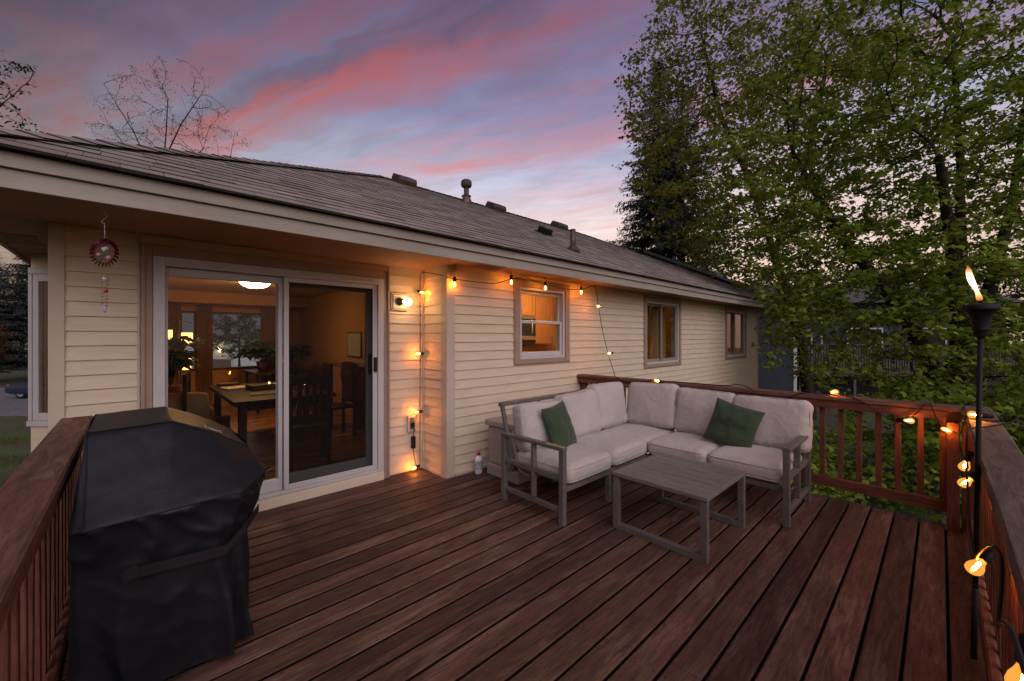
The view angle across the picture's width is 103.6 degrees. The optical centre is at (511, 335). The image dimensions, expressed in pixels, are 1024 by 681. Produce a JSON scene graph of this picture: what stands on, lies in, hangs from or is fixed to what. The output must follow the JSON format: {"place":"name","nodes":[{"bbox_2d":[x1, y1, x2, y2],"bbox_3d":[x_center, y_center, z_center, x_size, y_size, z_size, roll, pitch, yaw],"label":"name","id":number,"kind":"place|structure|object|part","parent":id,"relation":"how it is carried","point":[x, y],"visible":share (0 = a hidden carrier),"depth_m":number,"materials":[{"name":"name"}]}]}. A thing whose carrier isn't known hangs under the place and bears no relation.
{"place":"outdoors","nodes":[
{"label":"outdoors","id":0,"kind":"place"},
{"bbox_2d":[0,388,47,415],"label":"road","id":1,"kind":"structure","parent":0,"point":[12,405],"depth_m":19.34,"materials":[{"name":"grey asphalt"}]},
{"bbox_2d":[5,374,47,398],"bbox_3d":[-24.723,2.625,22.160,4.446,1.430,1.780,0,0,0],"label":"parked car","id":2,"kind":"object","parent":1,"relation":"on","point":[19,390],"visible":0.27,"depth_m":21.35,"materials":[{"name":"blue paint"}]},
{"bbox_2d":[0,355,1023,680],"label":"ground","id":3,"kind":"structure","parent":0,"point":[10,427],"depth_m":13.95,"materials":[{"name":"green plant"}]},
{"bbox_2d":[0,321,16,361],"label":"background tree","id":4,"kind":"object","parent":3,"relation":"on","point":[2,352],"visible":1,"depth_m":28.19,"materials":[{"name":"green plant"}]},
{"bbox_2d":[0,255,27,373],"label":"spruce tree","id":5,"kind":"object","parent":3,"relation":"on","point":[7,308],"visible":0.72,"depth_m":30.50,"materials":[{"name":"green plant"}]},
{"bbox_2d":[0,50,44,133],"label":"leafy tree","id":6,"kind":"object","parent":3,"relation":"on","point":[3,83],"visible":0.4,"depth_m":12.10,"materials":[{"name":"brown plant"}]},
{"bbox_2d":[0,255,47,369],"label":"spruce tree","id":7,"kind":"object","parent":3,"relation":"on","point":[22,287],"visible":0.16,"depth_m":31.68,"materials":[{"name":"green plant"}]},
{"bbox_2d":[0,261,47,365],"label":"background tree","id":8,"kind":"object","parent":3,"relation":"on","point":[7,279],"visible":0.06,"depth_m":45.31,"materials":[{"name":"green plant"}]},
{"bbox_2d":[84,56,251,158],"bbox_3d":[-18.188,-5.765,22.017,11.040,18.533,5.177,0,0,12],"label":"birch tree","id":9,"kind":"object","parent":3,"relation":"on","point":[166,115],"visible":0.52,"depth_m":21.83,"materials":[{"name":"brown plant"}]},
{"bbox_2d":[182,313,259,367],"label":"street house","id":10,"kind":"structure","parent":3,"relation":"on","point":[220,361],"depth_m":39.99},
{"bbox_2d":[233,349,258,366],"bbox_3d":[-25.200,2.390,39.930,4.800,2.180,0.060,0,0,0],"label":"garage door","id":11,"kind":"structure","parent":10,"relation":"in","point":[244,361],"depth_m":39.90,"materials":[{"name":"paint"}]},
{"bbox_2d":[213,314,259,365],"bbox_3d":[-21.054,0.256,30.898,4.967,6.488,4.842,0,0,-38],"label":"background tree","id":12,"kind":"object","parent":3,"relation":"on","point":[226,328],"visible":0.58,"depth_m":30.37,"materials":[{"name":"green plant"}]},
{"bbox_2d":[0,128,785,522],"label":"house","id":13,"kind":"structure","parent":3,"relation":"on","point":[334,258],"depth_m":3.92,"materials":[{"name":"beige wood"}]},
{"bbox_2d":[26,267,47,426],"bbox_3d":[-4.223,0.100,3.711,0.430,1.456,0.080,0,0,2],"label":"bay window","id":14,"kind":"structure","parent":13,"relation":"in","point":[37,276],"depth_m":3.69,"materials":[{"name":"white plastic"}]},
{"bbox_2d":[89,206,118,312],"bbox_3d":[-2.348,-0.442,2.321,0.172,0.617,0.031,0,0,3],"label":"wind spinner","id":15,"kind":"object","parent":13,"relation":"hanging from","point":[101,241],"visible":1,"depth_m":2.32,"materials":[{"name":"plastic"}]},
{"bbox_2d":[0,133,343,172],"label":"roof cable","id":16,"kind":"object","parent":13,"relation":"on","point":[135,151],"visible":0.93,"depth_m":2.56,"materials":[{"name":"black rubber"}]},
{"bbox_2d":[168,304,180,392],"bbox_3d":[-7.023,0.370,8.224,0.420,2.060,0.084,0,0,-43],"label":"curtain","id":17,"kind":"object","parent":13,"relation":"hanging from","point":[174,311],"visible":0.16,"depth_m":8.30,"materials":[{"name":"fabric"}]},
{"bbox_2d":[168,320,192,383],"bbox_3d":[-5.127,0.625,6.160,0.370,1.750,0.280,0,0,-43],"label":"window","id":18,"kind":"structure","parent":13,"relation":"in","point":[170,333],"depth_m":6.17,"materials":[{"name":"metal"}]},
{"bbox_2d":[181,311,196,371],"bbox_3d":[-6.894,0.110,8.568,0.280,1.280,0.150,0,0,-43],"label":"window","id":19,"kind":"structure","parent":13,"relation":"in","point":[195,312],"depth_m":8.58,"materials":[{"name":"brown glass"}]},
{"bbox_2d":[168,392,212,419],"bbox_3d":[-4.390,1.082,5.021,1.034,0.836,1.174,0,0,-43],"label":"couch","id":20,"kind":"object","parent":13,"relation":"on","point":[198,403],"visible":0.16,"depth_m":4.80,"materials":[{"name":"beige fabric"}]},
{"bbox_2d":[197,305,211,400],"bbox_3d":[-6.590,0.370,8.632,0.270,2.060,0.084,0,0,-43],"label":"curtain","id":21,"kind":"object","parent":13,"relation":"hanging from","point":[204,350],"visible":0.74,"depth_m":8.64,"materials":[{"name":"brown fabric"}]},
{"bbox_2d":[182,372,229,427],"bbox_3d":[-3.729,0.975,4.935,0.441,1.050,0.440,0,0,-33],"label":"dining chair","id":22,"kind":"object","parent":13,"relation":"on","point":[186,389],"visible":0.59,"depth_m":4.84,"materials":[{"name":"brown wood"}]},
{"bbox_2d":[212,312,259,369],"bbox_3d":[-6.241,0.110,9.181,1.030,1.280,0.150,0,0,-43],"label":"window","id":23,"kind":"structure","parent":13,"relation":"in","point":[239,367],"depth_m":8.99,"materials":[{"name":"brown wood"}]},
{"bbox_2d":[209,381,275,441],"bbox_3d":[-3.440,1.125,5.686,1.130,0.750,2.100,0,0,-43],"label":"dining table","id":24,"kind":"object","parent":13,"relation":"on","point":[243,401],"visible":0.27,"depth_m":4.83,"materials":[{"name":"brown wood"}]},
{"bbox_2d":[216,382,239,387],"bbox_3d":[-4.219,0.725,5.983,0.180,0.050,0.250,0,0,42],"label":"book","id":25,"kind":"object","parent":24,"relation":"on","point":[228,384],"visible":0.94,"depth_m":5.93,"materials":[{"name":"paper"}]},
{"bbox_2d":[220,385,244,389],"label":"papers","id":26,"kind":"object","parent":24,"relation":"on","point":[234,387],"visible":0.64,"depth_m":5.70,"materials":[{"name":"beige paper"}]},
{"bbox_2d":[245,383,275,390],"bbox_3d":[-3.536,0.715,5.665,0.220,0.070,0.300,0,0,32],"label":"box","id":27,"kind":"object","parent":24,"relation":"on","point":[257,387],"visible":1,"depth_m":5.59,"materials":[{"name":"metal"}]},
{"bbox_2d":[249,391,275,395],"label":"papers","id":28,"kind":"object","parent":24,"relation":"on","point":[262,393],"visible":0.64,"depth_m":5.16,"materials":[{"name":"paper"}]},
{"bbox_2d":[239,282,269,287],"bbox_3d":[-4.214,-0.840,6.606,0.460,0.116,0.460,0,0,-43],"label":"ceiling light","id":29,"kind":"object","parent":13,"relation":"attached to","point":[253,285],"visible":0.52,"depth_m":6.50,"materials":[{"name":"beige glass"}]},
{"bbox_2d":[244,368,275,413],"bbox_3d":[-4.933,1.111,8.503,1.050,0.779,1.150,0,0,-43],"label":"plant stand","id":30,"kind":"object","parent":13,"relation":"on","point":[257,372],"visible":0.3,"depth_m":8.17,"materials":[{"name":"brown wood"}]},
{"bbox_2d":[233,339,275,369],"bbox_3d":[-5.255,0.394,8.564,1.135,0.653,1.005,0,0,-23],"label":"potted plant","id":31,"kind":"object","parent":30,"relation":"on","point":[255,350],"visible":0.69,"depth_m":8.38,"materials":[{"name":"green plant"}]},
{"bbox_2d":[263,344,275,359],"bbox_3d":[-4.573,0.406,8.293,0.883,0.628,1.139,0,0,-43],"label":"potted plant","id":32,"kind":"object","parent":30,"relation":"on","point":[272,355],"visible":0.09,"depth_m":8.15,"materials":[{"name":"green plant"}]},
{"bbox_2d":[141,242,389,511],"bbox_3d":[-2.051,0.410,3.654,1.939,2.190,0.165,0,0,-43],"label":"sliding door","id":33,"kind":"structure","parent":13,"relation":"in","point":[333,321],"depth_m":3.77,"materials":[{"name":"glass"}]},
{"bbox_2d":[260,308,275,381],"bbox_3d":[-5.718,0.370,9.450,0.320,2.060,0.084,0,0,-43],"label":"curtain","id":34,"kind":"object","parent":13,"relation":"hanging from","point":[267,324],"visible":0.37,"depth_m":9.46,"materials":[{"name":"brown fabric"}]},
{"bbox_2d":[390,292,411,310],"bbox_3d":[-1.172,-0.370,4.309,0.190,0.190,0.181,0,0,-43],"label":"wall lamp","id":35,"kind":"object","parent":13,"relation":"attached to","point":[400,301],"visible":1,"depth_m":4.31,"materials":[{"name":"metal"}]},
{"bbox_2d":[407,415,416,431],"bbox_3d":[-1.112,0.970,4.473,0.107,0.180,0.024,0,0,-43],"label":"electrical outlet","id":36,"kind":"object","parent":13,"relation":"attached to","point":[411,419],"visible":0.95,"depth_m":4.46,"materials":[{"name":"white plastic"}]},
{"bbox_2d":[411,265,1023,680],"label":"string lights","id":37,"kind":"object","parent":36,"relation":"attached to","point":[985,555],"visible":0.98,"depth_m":2.01,"materials":[{"name":"yellow rubber"}]},
{"bbox_2d":[521,294,534,314],"bbox_3d":[0.024,-0.615,7.125,0.790,0.490,0.355,0,0,-43],"label":"kitchen cabinet","id":38,"kind":"object","parent":13,"relation":"attached to","point":[527,304],"visible":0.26,"depth_m":7.16,"materials":[{"name":"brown wood"}]},
{"bbox_3d":[0.276,-0.615,7.145,0.387,0.482,0.039,0,0,-43],"label":"cabinet door","id":39,"kind":"part","parent":38,"relation":"part of","materials":[{"name":"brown wood"}]},
{"bbox_2d":[521,315,535,339],"bbox_3d":[0.051,-0.149,7.104,0.760,0.438,0.423,0,0,-43],"label":"microwave","id":40,"kind":"object","parent":13,"relation":"attached to","point":[528,331],"visible":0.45,"depth_m":7.12,"materials":[{"name":"black plastic"}]},
{"bbox_2d":[523,295,552,343],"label":"countertop","id":41,"kind":"structure","parent":13,"relation":"attached to","point":[544,312],"depth_m":7.44,"materials":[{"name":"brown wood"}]},
{"bbox_3d":[0.602,-0.360,7.451,0.472,0.992,0.039,0,0,-43],"label":"cabinet door","id":42,"kind":"part","parent":41,"relation":"part of","materials":[{"name":"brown wood"}]},
{"bbox_2d":[513,278,569,365],"bbox_3d":[0.374,-0.172,5.324,1.082,1.076,0.150,0,0,-43],"label":"window","id":43,"kind":"structure","parent":13,"relation":"in","point":[520,286],"depth_m":5.31,"materials":[{"name":"white plastic"}]},
{"bbox_2d":[647,306,649,358],"bbox_3d":[2.398,-0.040,7.497,0.560,1.280,0.084,0,0,-43],"label":"curtain","id":44,"kind":"object","parent":13,"relation":"hanging from","point":[648,332],"visible":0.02,"depth_m":7.66,"materials":[{"name":"brown fabric"}]},
{"bbox_2d":[651,306,665,358],"bbox_3d":[2.887,-0.040,7.955,0.500,1.280,0.084,0,0,-43],"label":"curtain","id":45,"kind":"object","parent":13,"relation":"hanging from","point":[654,332],"visible":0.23,"depth_m":7.86,"materials":[{"name":"brown fabric"}]},
{"bbox_2d":[643,295,680,368],"bbox_3d":[2.809,-0.070,7.611,1.487,1.301,0.150,0,0,-43],"label":"window","id":46,"kind":"structure","parent":13,"relation":"in","point":[660,302],"depth_m":7.61,"materials":[{"name":"white plastic"}]},
{"bbox_2d":[727,314,735,352],"bbox_3d":[5.821,-0.040,10.710,0.650,1.280,0.084,0,0,-43],"label":"curtain","id":47,"kind":"object","parent":13,"relation":"hanging from","point":[729,333],"visible":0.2,"depth_m":10.60,"materials":[{"name":"beige fabric"}]},
{"bbox_2d":[725,306,746,359],"bbox_3d":[5.678,-0.070,10.304,1.547,1.301,0.150,0,0,-43],"label":"window","id":48,"kind":"structure","parent":13,"relation":"in","point":[742,313],"depth_m":10.42,"materials":[{"name":"white plastic"}]},
{"bbox_2d":[606,56,715,272],"bbox_3d":[9.317,-7.249,25.825,9.581,21.502,9.132,0,0,-43],"label":"spruce tree","id":49,"kind":"object","parent":3,"relation":"on","point":[642,206],"visible":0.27,"depth_m":25.55,"materials":[{"name":"green plant"}]},
{"bbox_2d":[634,83,740,278],"bbox_3d":[11.470,-6.999,27.420,7.862,21.002,8.448,0,0,-2],"label":"spruce tree","id":50,"kind":"object","parent":3,"relation":"on","point":[703,211],"visible":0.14,"depth_m":26.60,"materials":[{"name":"green plant"}]},
{"bbox_2d":[612,0,946,419],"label":"maple tree","id":51,"kind":"object","parent":3,"relation":"on","point":[707,113],"visible":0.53,"depth_m":16.60,"materials":[{"name":"green plant"}]},
{"bbox_2d":[764,269,810,284],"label":"background tree","id":52,"kind":"object","parent":3,"relation":"on","point":[787,276],"visible":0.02,"depth_m":47.60,"materials":[{"name":"green plant"}]},
{"bbox_2d":[775,457,841,497],"bbox_3d":[4.350,2.692,6.723,1.867,1.624,1.823,0,0,-43],"label":"leafy shrub","id":53,"kind":"object","parent":3,"relation":"on","point":[821,488],"visible":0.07,"depth_m":6.54,"materials":[{"name":"green plant"}]},
{"bbox_2d":[638,249,1023,397],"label":"neighbour house","id":54,"kind":"structure","parent":3,"relation":"on","point":[775,379],"depth_m":22.08,"materials":[{"name":"blue"}]},
{"bbox_2d":[797,376,800,391],"bbox_3d":[16.750,2.850,24.560,1.700,1.100,0.060,0,0,0],"label":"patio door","id":55,"kind":"structure","parent":54,"relation":"in","point":[798,377],"depth_m":24.57,"materials":[{"name":"glass"}]},
{"bbox_2d":[823,376,843,383],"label":"window","id":56,"kind":"structure","parent":54,"relation":"in","point":[839,382],"depth_m":24.57,"materials":[{"name":"black glass"}]},
{"bbox_2d":[846,328,882,348],"bbox_3d":[21.500,0.150,24.560,2.200,1.300,0.060,0,0,0],"label":"window","id":57,"kind":"structure","parent":54,"relation":"in","point":[880,329],"depth_m":24.57,"materials":[{"name":"grey glass"}]},
{"bbox_2d":[923,328,946,350],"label":"window","id":58,"kind":"structure","parent":54,"relation":"in","point":[935,338],"depth_m":24.57,"materials":[{"name":"grey glass"}]},
{"bbox_2d":[781,425,892,504],"bbox_3d":[5.641,2.571,7.419,2.096,1.868,2.147,0,0,7],"label":"leafy shrub","id":59,"kind":"object","parent":3,"relation":"on","point":[829,464],"visible":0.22,"depth_m":7.22,"materials":[{"name":"green plant"}]},
{"bbox_2d":[682,0,1023,515],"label":"maple tree","id":60,"kind":"object","parent":3,"relation":"on","point":[942,385],"visible":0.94,"depth_m":8.70,"materials":[{"name":"green plant"}]},
{"bbox_2d":[820,239,937,284],"bbox_3d":[30.193,-2.398,33.920,8.803,11.797,9.030,0,0,-43],"label":"background tree","id":61,"kind":"object","parent":3,"relation":"on","point":[856,267],"visible":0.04,"depth_m":33.38,"materials":[{"name":"green plant"}]},
{"bbox_2d":[862,428,961,524],"bbox_3d":[7.548,2.611,7.153,2.005,1.787,2.053,0,0,40],"label":"leafy shrub","id":62,"kind":"object","parent":3,"relation":"on","point":[928,477],"visible":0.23,"depth_m":7.29,"materials":[{"name":"green plant"}]},
{"bbox_2d":[889,262,943,283],"bbox_3d":[37.879,-1.809,37.857,8.127,10.617,7.922,0,0,-25],"label":"background tree","id":63,"kind":"object","parent":3,"relation":"on","point":[919,272],"depth_m":37.00,"materials":[{"name":"green plant"}]},
{"bbox_2d":[903,397,1023,479],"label":"leafy shrub","id":64,"kind":"object","parent":3,"relation":"on","point":[1013,426],"visible":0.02,"depth_m":8.66,"materials":[{"name":"green plant"}]},
{"bbox_2d":[969,262,1023,343],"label":"background tree","id":65,"kind":"object","parent":3,"relation":"on","point":[1019,294],"visible":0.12,"depth_m":29.32,"materials":[{"name":"green plant"}]},
{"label":"deck joists","id":66,"kind":"object","parent":3,"relation":"on","visible":0},
{"bbox_2d":[62,467,986,680],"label":"deck floor","id":67,"kind":"structure","parent":66,"relation":"on","point":[471,576],"depth_m":2.37,"materials":[{"name":"brown wood"}]},
{"bbox_2d":[0,416,93,680],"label":"deck railing","id":68,"kind":"object","parent":67,"relation":"on","point":[37,491],"visible":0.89,"depth_m":1.52,"materials":[{"name":"brown wood"}]},
{"bbox_2d":[67,406,266,680],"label":"covered grill","id":69,"kind":"object","parent":67,"relation":"on","point":[164,514],"visible":1,"depth_m":1.73,"materials":[{"name":"black fabric"}]},
{"bbox_2d":[475,452,482,473],"bbox_3d":[-0.364,1.384,4.398,0.098,0.232,0.064,0,0,-43],"label":"bottle","id":70,"kind":"object","parent":67,"relation":"on","point":[478,464],"visible":1,"depth_m":4.37,"materials":[{"name":"white plastic"}]},
{"bbox_2d":[485,414,541,484],"bbox_3d":[0.326,1.200,4.620,1.230,0.600,0.520,0,0,-43],"label":"storage box","id":71,"kind":"object","parent":67,"relation":"on","point":[496,427],"visible":0.28,"depth_m":4.26,"materials":[{"name":"beige plastic"}]},
{"bbox_2d":[498,382,813,527],"bbox_3d":[1.327,1.019,3.720,2.136,0.963,2.038,0,0,-43],"label":"sectional sofa","id":72,"kind":"object","parent":67,"relation":"on","point":[612,433],"visible":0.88,"depth_m":3.71,"materials":[{"name":"grey fabric"}]},
{"bbox_2d":[541,401,576,446],"bbox_3d":[0.453,0.855,3.798,0.213,0.426,0.436,0,0,29],"label":"throw pillow","id":73,"kind":"object","parent":72,"relation":"on","point":[559,425],"visible":0.91,"depth_m":3.69,"materials":[{"name":"green fabric"}]},
{"bbox_2d":[702,397,764,447],"bbox_3d":[2.112,0.855,3.848,0.214,0.491,0.507,0,0,-43],"label":"throw pillow","id":74,"kind":"object","parent":72,"relation":"on","point":[731,424],"visible":0.96,"depth_m":3.79,"materials":[{"name":"green fabric"}]},
{"bbox_2d":[612,452,745,564],"bbox_3d":[1.313,1.282,3.160,0.770,0.437,0.720,0,0,-43],"label":"coffee table","id":75,"kind":"object","parent":67,"relation":"on","point":[704,483],"visible":1,"depth_m":3.09,"materials":[{"name":"grey wood"}]},
{"bbox_2d":[577,374,960,531],"bbox_3d":[2.234,1.150,4.476,0.190,1.201,3.683,0,0,-43],"label":"deck railing","id":76,"kind":"object","parent":67,"relation":"on","point":[948,416],"visible":0.53,"depth_m":3.43,"materials":[{"name":"brown wood"}]},
{"bbox_2d":[962,405,1023,680],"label":"deck railing","id":77,"kind":"object","parent":67,"relation":"on","point":[1002,498],"visible":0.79,"depth_m":1.73,"materials":[{"name":"brown wood"}]},
{"bbox_2d":[960,266,1001,659],"bbox_3d":[2.037,0.547,1.751,0.120,1.706,0.120,0,0,-43],"label":"garden torch","id":78,"kind":"object","parent":77,"relation":"attached to","point":[980,312],"visible":1,"depth_m":1.74,"materials":[{"name":"black metal"}]},
{"bbox_2d":[0,0,1023,349],"label":"sky","id":79,"kind":"structure","parent":0,"point":[516,99],"materials":[{"name":"purple"}]},
{"bbox_3d":[-4.849,1.191,5.748,0.400,0.619,0.420,0,0,-43],"label":"plant stand","id":80,"kind":"object","parent":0,"visible":0},
{"bbox_2d":[168,335,207,392],"bbox_3d":[-4.845,0.425,5.714,0.946,0.911,0.768,0,0,-43],"label":"potted plant","id":81,"kind":"object","parent":80,"relation":"on","point":[180,360],"visible":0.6,"depth_m":5.70,"materials":[{"name":"green plant"}]}
]}

